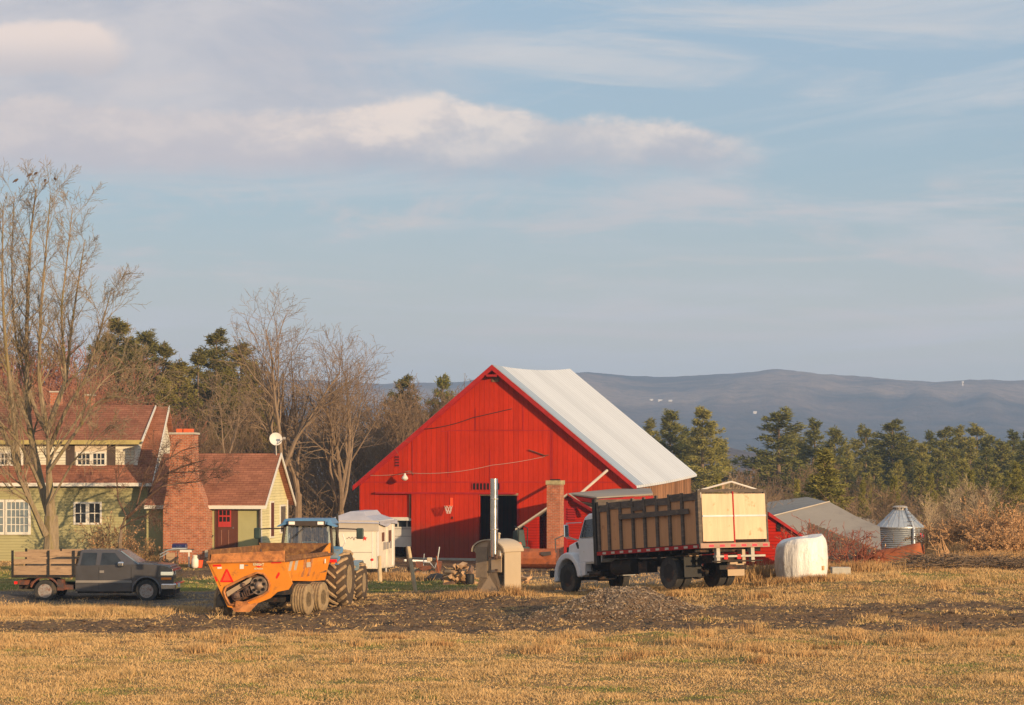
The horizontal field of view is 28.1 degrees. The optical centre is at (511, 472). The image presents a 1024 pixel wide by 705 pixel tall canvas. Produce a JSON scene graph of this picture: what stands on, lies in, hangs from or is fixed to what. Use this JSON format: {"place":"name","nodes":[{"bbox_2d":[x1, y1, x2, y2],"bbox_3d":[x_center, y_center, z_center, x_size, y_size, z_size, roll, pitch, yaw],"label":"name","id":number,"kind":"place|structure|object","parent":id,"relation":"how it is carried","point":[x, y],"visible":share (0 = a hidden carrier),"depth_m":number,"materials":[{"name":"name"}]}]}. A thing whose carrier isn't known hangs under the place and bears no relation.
{"place":"outdoors","nodes":[
{"label":"outdoors","id":0,"kind":"place"},
{"bbox_2d":[0,553,1023,704],"bbox_3d":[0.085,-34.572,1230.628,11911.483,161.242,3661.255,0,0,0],"label":"ground","id":1,"kind":"structure","parent":0,"point":[179,622],"depth_m":57.30,"materials":[{"name":"soil"}]},
{"bbox_2d":[0,332,66,403],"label":"bare tree","id":2,"kind":"object","parent":1,"relation":"on","point":[2,373],"visible":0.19,"depth_m":156.58,"materials":[{"name":"brown plant"}]},
{"bbox_2d":[14,336,102,402],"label":"bare tree","id":3,"kind":"object","parent":1,"relation":"on","point":[59,371],"visible":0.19,"depth_m":157.14,"materials":[{"name":"brown plant"}]},
{"bbox_2d":[33,367,138,404],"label":"bare tree","id":4,"kind":"object","parent":1,"relation":"on","point":[103,392],"visible":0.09,"depth_m":128.41,"materials":[{"name":"brown plant"}]},
{"bbox_2d":[0,391,173,560],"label":"farmhouse","id":5,"kind":"object","parent":1,"relation":"on","point":[81,496],"visible":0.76,"depth_m":95.07,"materials":[{"name":"green"}]},
{"bbox_2d":[4,500,30,534],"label":"window","id":6,"kind":"structure","parent":5,"relation":"in","point":[17,514],"depth_m":94.98,"materials":[{"name":"white paint"}]},
{"bbox_2d":[73,502,87,524],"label":"window","id":7,"kind":"structure","parent":5,"relation":"in","point":[80,511],"depth_m":95.03,"materials":[{"name":"white paint"}]},
{"bbox_2d":[87,502,101,524],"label":"window","id":8,"kind":"structure","parent":5,"relation":"in","point":[94,509],"depth_m":95.03,"materials":[{"name":"white paint"}]},
{"bbox_2d":[11,548,184,600],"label":"pickup truck","id":9,"kind":"object","parent":1,"relation":"on","point":[106,570],"visible":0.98,"depth_m":74.01,"materials":[{"name":"grey paint"}]},
{"bbox_2d":[0,154,197,548],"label":"maple tree","id":10,"kind":"object","parent":1,"relation":"on","point":[49,528],"visible":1,"depth_m":85.71,"materials":[{"name":"brown plant"}]},
{"bbox_2d":[69,511,148,549],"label":"leafless bush","id":11,"kind":"object","parent":1,"relation":"on","point":[102,540],"visible":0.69,"depth_m":91.55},
{"bbox_2d":[68,344,154,404],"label":"bare tree","id":12,"kind":"object","parent":1,"relation":"on","point":[81,352],"visible":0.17,"depth_m":159.00,"materials":[{"name":"brown plant"}]},
{"bbox_2d":[84,315,151,398],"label":"pine tree","id":13,"kind":"object","parent":1,"relation":"on","point":[119,325],"visible":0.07,"depth_m":171.43,"materials":[{"name":"green plant"}]},
{"bbox_2d":[103,340,159,404],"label":"pine tree","id":14,"kind":"object","parent":1,"relation":"on","point":[131,355],"visible":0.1,"depth_m":159.64,"materials":[{"name":"green plant"}]},
{"bbox_2d":[134,328,159,380],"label":"pine tree","id":15,"kind":"object","parent":1,"relation":"on","point":[146,337],"visible":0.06,"depth_m":175.59,"materials":[{"name":"green plant"}]},
{"bbox_2d":[94,362,217,428],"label":"bare tree","id":16,"kind":"object","parent":1,"relation":"on","point":[175,405],"visible":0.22,"depth_m":154.01,"materials":[{"name":"brown plant"}]},
{"bbox_2d":[150,375,180,428],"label":"pine tree","id":17,"kind":"object","parent":1,"relation":"on","point":[167,383],"visible":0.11,"depth_m":149.80,"materials":[{"name":"green plant"}]},
{"bbox_2d":[147,341,191,395],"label":"pine tree","id":18,"kind":"object","parent":1,"relation":"on","point":[163,350],"visible":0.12,"depth_m":169.62,"materials":[{"name":"green plant"}]},
{"bbox_2d":[106,429,241,547],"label":"crab apple tree","id":19,"kind":"object","parent":1,"relation":"on","point":[144,478],"visible":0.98,"depth_m":88.51,"materials":[{"name":"brown plant"}]},
{"bbox_2d":[160,358,220,452],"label":"pine tree","id":20,"kind":"object","parent":1,"relation":"on","point":[181,366],"visible":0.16,"depth_m":157.71,"materials":[{"name":"green plant"}]},
{"bbox_2d":[176,346,225,446],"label":"pine tree","id":21,"kind":"object","parent":1,"relation":"on","point":[200,359],"visible":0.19,"depth_m":164.65,"materials":[{"name":"green plant"}]},
{"bbox_2d":[177,414,248,452],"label":"bare tree","id":22,"kind":"object","parent":1,"relation":"on","point":[209,436],"visible":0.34,"depth_m":131.70,"materials":[{"name":"brown plant"}]},
{"bbox_2d":[191,326,246,449],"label":"pine tree","id":23,"kind":"object","parent":1,"relation":"on","point":[218,336],"visible":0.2,"depth_m":167.49,"materials":[{"name":"green plant"}]},
{"bbox_2d":[144,453,295,560],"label":"cottage","id":24,"kind":"structure","parent":1,"relation":"on","point":[256,491],"depth_m":93.84,"materials":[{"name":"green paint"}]},
{"bbox_2d":[163,429,211,563],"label":"chimney","id":25,"kind":"object","parent":24,"relation":"on","point":[189,522],"visible":0.85,"depth_m":92.41,"materials":[{"name":"red brick"}]},
{"bbox_2d":[217,509,234,547],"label":"door","id":26,"kind":"structure","parent":24,"relation":"in","point":[225,517],"depth_m":93.05,"materials":[{"name":"red paint"}]},
{"bbox_2d":[178,380,265,452],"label":"bare tree","id":27,"kind":"object","parent":1,"relation":"on","point":[211,413],"visible":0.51,"depth_m":146.07,"materials":[{"name":"brown plant"}]},
{"bbox_2d":[203,367,256,452],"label":"pine tree","id":28,"kind":"object","parent":1,"relation":"on","point":[228,372],"visible":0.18,"depth_m":149.78,"materials":[{"name":"green plant"}]},
{"bbox_2d":[200,370,261,452],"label":"tall bare tree","id":29,"kind":"object","parent":1,"relation":"on","point":[228,418],"visible":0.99,"depth_m":103.78,"materials":[{"name":"brown plant"}]},
{"bbox_2d":[208,339,274,437],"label":"pine tree","id":30,"kind":"object","parent":1,"relation":"on","point":[234,348],"visible":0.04,"depth_m":171.67,"materials":[{"name":"green plant"}]},
{"bbox_2d":[220,396,287,452],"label":"bare tree","id":31,"kind":"object","parent":1,"relation":"on","point":[254,431],"visible":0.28,"depth_m":148.39,"materials":[{"name":"brown plant"}]},
{"bbox_2d":[198,315,332,542],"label":"tall bare tree","id":32,"kind":"object","parent":1,"relation":"on","point":[294,476],"visible":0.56,"depth_m":111.88,"materials":[{"name":"brown plant"}]},
{"bbox_2d":[206,543,332,615],"bbox_3d":[-7.337,3.400,65.484,2.911,2.198,5.694,0,0,14],"label":"manure spreader","id":33,"kind":"object","parent":1,"relation":"on","point":[248,579],"visible":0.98,"depth_m":63.20,"materials":[{"name":"orange paint"}]},
{"bbox_2d":[255,417,329,490],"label":"bare tree","id":34,"kind":"object","parent":1,"relation":"on","point":[294,454],"visible":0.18,"depth_m":132.38,"materials":[{"name":"brown plant"}]},
{"bbox_2d":[211,284,379,467],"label":"tall bare tree","id":35,"kind":"object","parent":1,"relation":"on","point":[273,391],"visible":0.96,"depth_m":107.68,"materials":[{"name":"brown plant"}]},
{"bbox_2d":[287,456,332,534],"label":"bare tree","id":36,"kind":"object","parent":1,"relation":"on","point":[301,483],"visible":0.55,"depth_m":122.26,"materials":[{"name":"brown plant"}]},
{"bbox_2d":[254,514,368,607],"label":"tractor","id":37,"kind":"object","parent":1,"relation":"on","point":[347,580],"visible":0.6,"depth_m":67.42,"materials":[{"name":"rubber"}]},
{"bbox_2d":[296,422,353,516],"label":"bare tree","id":38,"kind":"object","parent":1,"relation":"on","point":[323,453],"visible":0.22,"depth_m":136.64,"materials":[{"name":"brown plant"}]},
{"bbox_2d":[300,416,360,506],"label":"bare tree","id":39,"kind":"object","parent":1,"relation":"on","point":[313,438],"visible":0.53,"depth_m":129.65,"materials":[{"name":"brown plant"}]},
{"bbox_2d":[269,322,405,515],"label":"tall bare tree","id":40,"kind":"object","parent":1,"relation":"on","point":[340,502],"visible":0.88,"depth_m":110.87,"materials":[{"name":"brown plant"}]},
{"bbox_2d":[294,369,382,483],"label":"bare tree","id":41,"kind":"object","parent":1,"relation":"on","point":[338,413],"visible":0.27,"depth_m":150.15,"materials":[{"name":"brown plant"}]},
{"bbox_2d":[312,434,391,508],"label":"bare tree","id":42,"kind":"object","parent":1,"relation":"on","point":[357,464],"visible":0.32,"depth_m":131.18,"materials":[{"name":"brown plant"}]},
{"bbox_2d":[350,424,383,478],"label":"bare tree","id":43,"kind":"object","parent":1,"relation":"on","point":[367,468],"visible":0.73,"depth_m":130.25,"materials":[{"name":"brown plant"}]},
{"bbox_2d":[337,364,413,467],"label":"bare tree","id":44,"kind":"object","parent":1,"relation":"on","point":[391,416],"visible":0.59,"depth_m":145.37,"materials":[{"name":"brown plant"}]},
{"bbox_2d":[327,510,429,574],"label":"camper trailer","id":45,"kind":"object","parent":1,"relation":"on","point":[378,527],"visible":0.77,"depth_m":84.16,"materials":[{"name":"white metal"}]},
{"bbox_2d":[336,380,448,463],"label":"bare tree","id":46,"kind":"object","parent":1,"relation":"on","point":[413,388],"visible":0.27,"depth_m":150.33,"materials":[{"name":"brown plant"}]},
{"bbox_2d":[358,392,439,454],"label":"bare tree","id":47,"kind":"object","parent":1,"relation":"on","point":[406,418],"visible":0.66,"depth_m":145.14,"materials":[{"name":"brown plant"}]},
{"bbox_2d":[379,374,422,439],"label":"pine tree","id":48,"kind":"object","parent":1,"relation":"on","point":[407,378],"visible":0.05,"depth_m":189.56,"materials":[{"name":"green plant"}]},
{"bbox_2d":[417,374,454,422],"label":"pine tree","id":49,"kind":"object","parent":1,"relation":"on","point":[441,381],"visible":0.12,"depth_m":184.66,"materials":[{"name":"green plant"}]},
{"bbox_2d":[471,479,523,592],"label":"wood boiler","id":50,"kind":"object","parent":1,"relation":"on","point":[498,560],"visible":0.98,"depth_m":67.69,"materials":[{"name":"beige metal"}]},
{"bbox_2d":[476,547,487,577],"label":"cleanout door","id":51,"kind":"structure","parent":50,"relation":"in","point":[481,552],"depth_m":67.90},
{"bbox_2d":[0,537,1023,704],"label":"dry grass","id":52,"kind":"structure","parent":1,"relation":"on","point":[1012,635],"depth_m":47.06,"materials":[{"name":"plant"}]},
{"bbox_2d":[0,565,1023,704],"bbox_3d":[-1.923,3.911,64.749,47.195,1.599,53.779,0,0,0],"label":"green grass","id":53,"kind":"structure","parent":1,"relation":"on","point":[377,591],"depth_m":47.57,"materials":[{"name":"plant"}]},
{"bbox_2d":[0,563,1023,633],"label":"mud clods","id":54,"kind":"object","parent":1,"relation":"on","point":[601,600],"visible":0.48,"depth_m":59.05,"materials":[{"name":"soil"}]},
{"bbox_2d":[0,581,1023,634],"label":"loose straw","id":55,"kind":"object","parent":1,"relation":"on","point":[574,627],"visible":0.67,"depth_m":59.02,"materials":[{"name":"plant"}]},
{"bbox_2d":[353,364,696,560],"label":"barn","id":56,"kind":"structure","parent":1,"relation":"on","point":[522,436],"depth_m":113.61,"materials":[{"name":"wood"}]},
{"bbox_2d":[395,521,410,546],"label":"garage door","id":57,"kind":"structure","parent":56,"relation":"in","point":[403,528],"depth_m":114.82,"materials":[{"name":"white paint"}]},
{"bbox_2d":[411,494,479,557],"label":"sliding door","id":58,"kind":"structure","parent":56,"relation":"in","point":[432,528],"depth_m":113.59,"materials":[{"name":"wood"}]},
{"bbox_2d":[476,407,521,429],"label":"hay door","id":59,"kind":"structure","parent":56,"relation":"in","point":[511,419],"depth_m":112.87,"materials":[{"name":"wood"}]},
{"bbox_2d":[521,548,558,568],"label":"loader bucket","id":60,"kind":"object","parent":1,"relation":"on","point":[539,558],"visible":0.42,"depth_m":90.70,"materials":[{"name":"brown metal"}]},
{"bbox_2d":[546,479,564,556],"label":"brick chimney","id":61,"kind":"object","parent":1,"relation":"on","point":[555,507],"visible":0.88,"depth_m":96.70,"materials":[{"name":"brick"}]},
{"bbox_2d":[515,493,606,552],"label":"gable shed","id":62,"kind":"structure","parent":1,"relation":"on","point":[536,524],"depth_m":104.28,"materials":[{"name":"red wood"}]},
{"bbox_2d":[570,488,652,511],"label":"lean to shed","id":63,"kind":"object","parent":1,"relation":"on","point":[610,493],"visible":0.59,"depth_m":103.86,"materials":[{"name":"grey metal"}]},
{"bbox_2d":[464,585,766,629],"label":"gravel stones","id":64,"kind":"object","parent":1,"relation":"on","point":[612,588],"visible":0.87,"depth_m":58.82,"materials":[{"name":"gravel"}]},
{"bbox_2d":[219,445,1023,558],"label":"woodland undergrowth","id":65,"kind":"object","parent":1,"relation":"on","point":[316,533],"visible":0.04,"depth_m":119.67,"materials":[{"name":"plant"}]},
{"bbox_2d":[550,489,769,592],"bbox_3d":[4.516,2.317,66.667,2.980,3.070,9.300,0,-4,-30],"label":"box truck","id":66,"kind":"object","parent":1,"relation":"on","point":[619,542],"visible":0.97,"depth_m":64.02,"materials":[{"name":"brown wood"}]},
{"bbox_2d":[657,408,713,493],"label":"pine tree","id":67,"kind":"object","parent":1,"relation":"on","point":[668,424],"visible":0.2,"depth_m":221.43,"materials":[{"name":"green plant"}]},
{"bbox_2d":[673,404,739,493],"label":"pine tree","id":68,"kind":"object","parent":1,"relation":"on","point":[708,472],"visible":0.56,"depth_m":214.31,"materials":[{"name":"green plant"}]},
{"bbox_2d":[702,512,802,565],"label":"red shed","id":69,"kind":"structure","parent":1,"relation":"on","point":[773,531],"depth_m":88.00,"materials":[{"name":"paint"}]},
{"bbox_2d":[721,468,788,500],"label":"bare tree","id":70,"kind":"object","parent":1,"relation":"on","point":[746,480],"visible":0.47,"depth_m":171.33,"materials":[{"name":"brown plant"}]},
{"bbox_2d":[722,406,817,499],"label":"pine tree","id":71,"kind":"object","parent":1,"relation":"on","point":[780,441],"visible":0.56,"depth_m":234.21,"materials":[{"name":"green plant"}]},
{"bbox_2d":[775,534,827,578],"bbox_3d":[9.242,2.710,65.405,1.689,1.484,1.684,0,0,0],"label":"wrapped bale","id":72,"kind":"object","parent":1,"relation":"on","point":[802,555],"visible":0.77,"depth_m":64.72},
{"bbox_2d":[790,417,827,495],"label":"pine tree","id":73,"kind":"object","parent":1,"relation":"on","point":[813,437],"visible":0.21,"depth_m":244.70,"materials":[{"name":"green plant"}]},
{"bbox_2d":[767,497,880,557],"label":"barn","id":74,"kind":"structure","parent":1,"relation":"on","point":[816,511],"depth_m":103.55,"materials":[{"name":"grey metal"}]},
{"bbox_2d":[775,516,877,562],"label":"bramble","id":75,"kind":"object","parent":1,"relation":"on","point":[831,534],"visible":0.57,"depth_m":77.81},
{"bbox_2d":[794,447,859,516],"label":"pine tree","id":76,"kind":"object","parent":1,"relation":"on","point":[823,481],"visible":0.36,"depth_m":127.65,"materials":[{"name":"green plant"}]},
{"bbox_2d":[804,425,857,504],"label":"pine tree","id":77,"kind":"object","parent":1,"relation":"on","point":[835,435],"visible":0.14,"depth_m":239.54,"materials":[{"name":"green plant"}]},
{"bbox_2d":[808,523,878,563],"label":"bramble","id":78,"kind":"object","parent":1,"relation":"on","point":[825,531],"visible":0.23,"depth_m":84.00,"materials":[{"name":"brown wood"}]},
{"bbox_2d":[835,457,859,505],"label":"pine tree","id":79,"kind":"object","parent":1,"relation":"on","point":[847,467],"visible":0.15,"depth_m":219.70,"materials":[{"name":"green plant"}]},
{"bbox_2d":[812,527,903,566],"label":"bramble","id":80,"kind":"object","parent":1,"relation":"on","point":[861,552],"visible":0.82,"depth_m":77.00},
{"bbox_2d":[848,423,885,485],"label":"pine tree","id":81,"kind":"object","parent":1,"relation":"on","point":[865,433],"visible":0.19,"depth_m":261.86,"materials":[{"name":"green plant"}]},
{"bbox_2d":[858,453,887,507],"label":"pine tree","id":82,"kind":"object","parent":1,"relation":"on","point":[874,464],"visible":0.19,"depth_m":229.56,"materials":[{"name":"green plant"}]},
{"bbox_2d":[849,484,909,521],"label":"bare tree","id":83,"kind":"object","parent":1,"relation":"on","point":[888,502],"visible":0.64,"depth_m":135.48,"materials":[{"name":"brown plant"}]},
{"bbox_2d":[853,543,924,562],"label":"rusty tank","id":84,"kind":"object","parent":1,"relation":"on","point":[914,547],"visible":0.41,"depth_m":77.17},
{"bbox_2d":[855,417,932,493],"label":"pine tree","id":85,"kind":"object","parent":1,"relation":"on","point":[892,439],"visible":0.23,"depth_m":244.11,"materials":[{"name":"green plant"}]},
{"bbox_2d":[879,459,914,503],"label":"pine tree","id":86,"kind":"object","parent":1,"relation":"on","point":[896,466],"visible":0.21,"depth_m":214.68,"materials":[{"name":"green plant"}]},
{"bbox_2d":[877,506,923,548],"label":"grain bin","id":87,"kind":"object","parent":1,"relation":"on","point":[907,522],"visible":0.55,"depth_m":112.04,"materials":[{"name":"silver metal"}]},
{"bbox_2d":[904,461,932,523],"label":"pine tree","id":88,"kind":"object","parent":1,"relation":"on","point":[920,471],"visible":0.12,"depth_m":204.71,"materials":[{"name":"green plant"}]},
{"bbox_2d":[900,442,936,494],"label":"pine tree","id":89,"kind":"object","parent":1,"relation":"on","point":[919,454],"visible":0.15,"depth_m":239.59,"materials":[{"name":"green plant"}]},
{"bbox_2d":[917,473,945,528],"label":"pine tree","id":90,"kind":"object","parent":1,"relation":"on","point":[930,482],"visible":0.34,"depth_m":144.91,"materials":[{"name":"green plant"}]},
{"bbox_2d":[921,448,952,506],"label":"pine tree","id":91,"kind":"object","parent":1,"relation":"on","point":[939,464],"visible":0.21,"depth_m":234.58,"materials":[{"name":"green plant"}]},
{"bbox_2d":[903,517,983,553],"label":"dry bush","id":92,"kind":"object","parent":1,"relation":"on","point":[952,521],"visible":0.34,"depth_m":83.88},
{"bbox_2d":[925,426,981,474],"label":"pine tree","id":93,"kind":"object","parent":1,"relation":"on","point":[944,444],"visible":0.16,"depth_m":254.41,"materials":[{"name":"green plant"}]},
{"bbox_2d":[886,547,1023,570],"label":"brush pile","id":94,"kind":"object","parent":1,"relation":"on","point":[998,560],"visible":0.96,"depth_m":69.77,"materials":[{"name":"plant"}]},
{"bbox_2d":[940,474,976,521],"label":"sapling","id":95,"kind":"object","parent":1,"relation":"on","point":[946,505],"visible":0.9,"depth_m":120.14,"materials":[{"name":"plant"}]},
{"bbox_2d":[945,457,979,504],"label":"pine tree","id":96,"kind":"object","parent":1,"relation":"on","point":[963,464],"visible":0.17,"depth_m":209.77,"materials":[{"name":"green plant"}]},
{"bbox_2d":[953,437,982,480],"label":"pine tree","id":97,"kind":"object","parent":1,"relation":"on","point":[970,447],"visible":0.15,"depth_m":239.74,"materials":[{"name":"green plant"}]},
{"bbox_2d":[923,495,1023,548],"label":"dry bush","id":98,"kind":"object","parent":1,"relation":"on","point":[947,528],"visible":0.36,"depth_m":82.63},
{"bbox_2d":[960,422,995,461],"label":"pine tree","id":99,"kind":"object","parent":1,"relation":"on","point":[975,430],"visible":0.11,"depth_m":269.56,"materials":[{"name":"green plant"}]},
{"bbox_2d":[970,448,999,493],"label":"pine tree","id":100,"kind":"object","parent":1,"relation":"on","point":[984,455],"visible":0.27,"depth_m":224.63,"materials":[{"name":"green plant"}]},
{"bbox_2d":[957,522,1023,555],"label":"dry bush","id":101,"kind":"object","parent":1,"relation":"on","point":[1009,541],"visible":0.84,"depth_m":77.82,"materials":[{"name":"plant"}]},
{"bbox_2d":[961,501,1023,542],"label":"dry bush","id":102,"kind":"object","parent":1,"relation":"on","point":[1013,522],"visible":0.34,"depth_m":81.58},
{"bbox_2d":[981,463,1006,502],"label":"pine tree","id":103,"kind":"object","parent":1,"relation":"on","point":[995,468],"visible":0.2,"depth_m":199.74,"materials":[{"name":"green plant"}]},
{"bbox_2d":[980,438,1018,489],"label":"pine tree","id":104,"kind":"object","parent":1,"relation":"on","point":[1002,454],"visible":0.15,"depth_m":244.53,"materials":[{"name":"green plant"}]},
{"bbox_2d":[1001,460,1023,519],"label":"pine tree","id":105,"kind":"object","parent":1,"relation":"on","point":[1016,471],"visible":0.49,"depth_m":131.81,"materials":[{"name":"green plant"}]},
{"bbox_2d":[0,0,1023,383],"label":"sky","id":106,"kind":"structure","parent":0,"point":[653,188],"materials":[{"name":"blue"}]},
{"bbox_2d":[1,369,1023,458],"bbox_3d":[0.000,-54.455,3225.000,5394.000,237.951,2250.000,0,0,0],"label":"distant hill","id":107,"kind":"structure","parent":0,"point":[848,405],"depth_m":2894.84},
{"bbox_2d":[295,438,890,514],"bbox_3d":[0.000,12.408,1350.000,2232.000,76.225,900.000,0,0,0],"label":"valley ridge","id":108,"kind":"structure","parent":0,"point":[735,452],"depth_m":1340.64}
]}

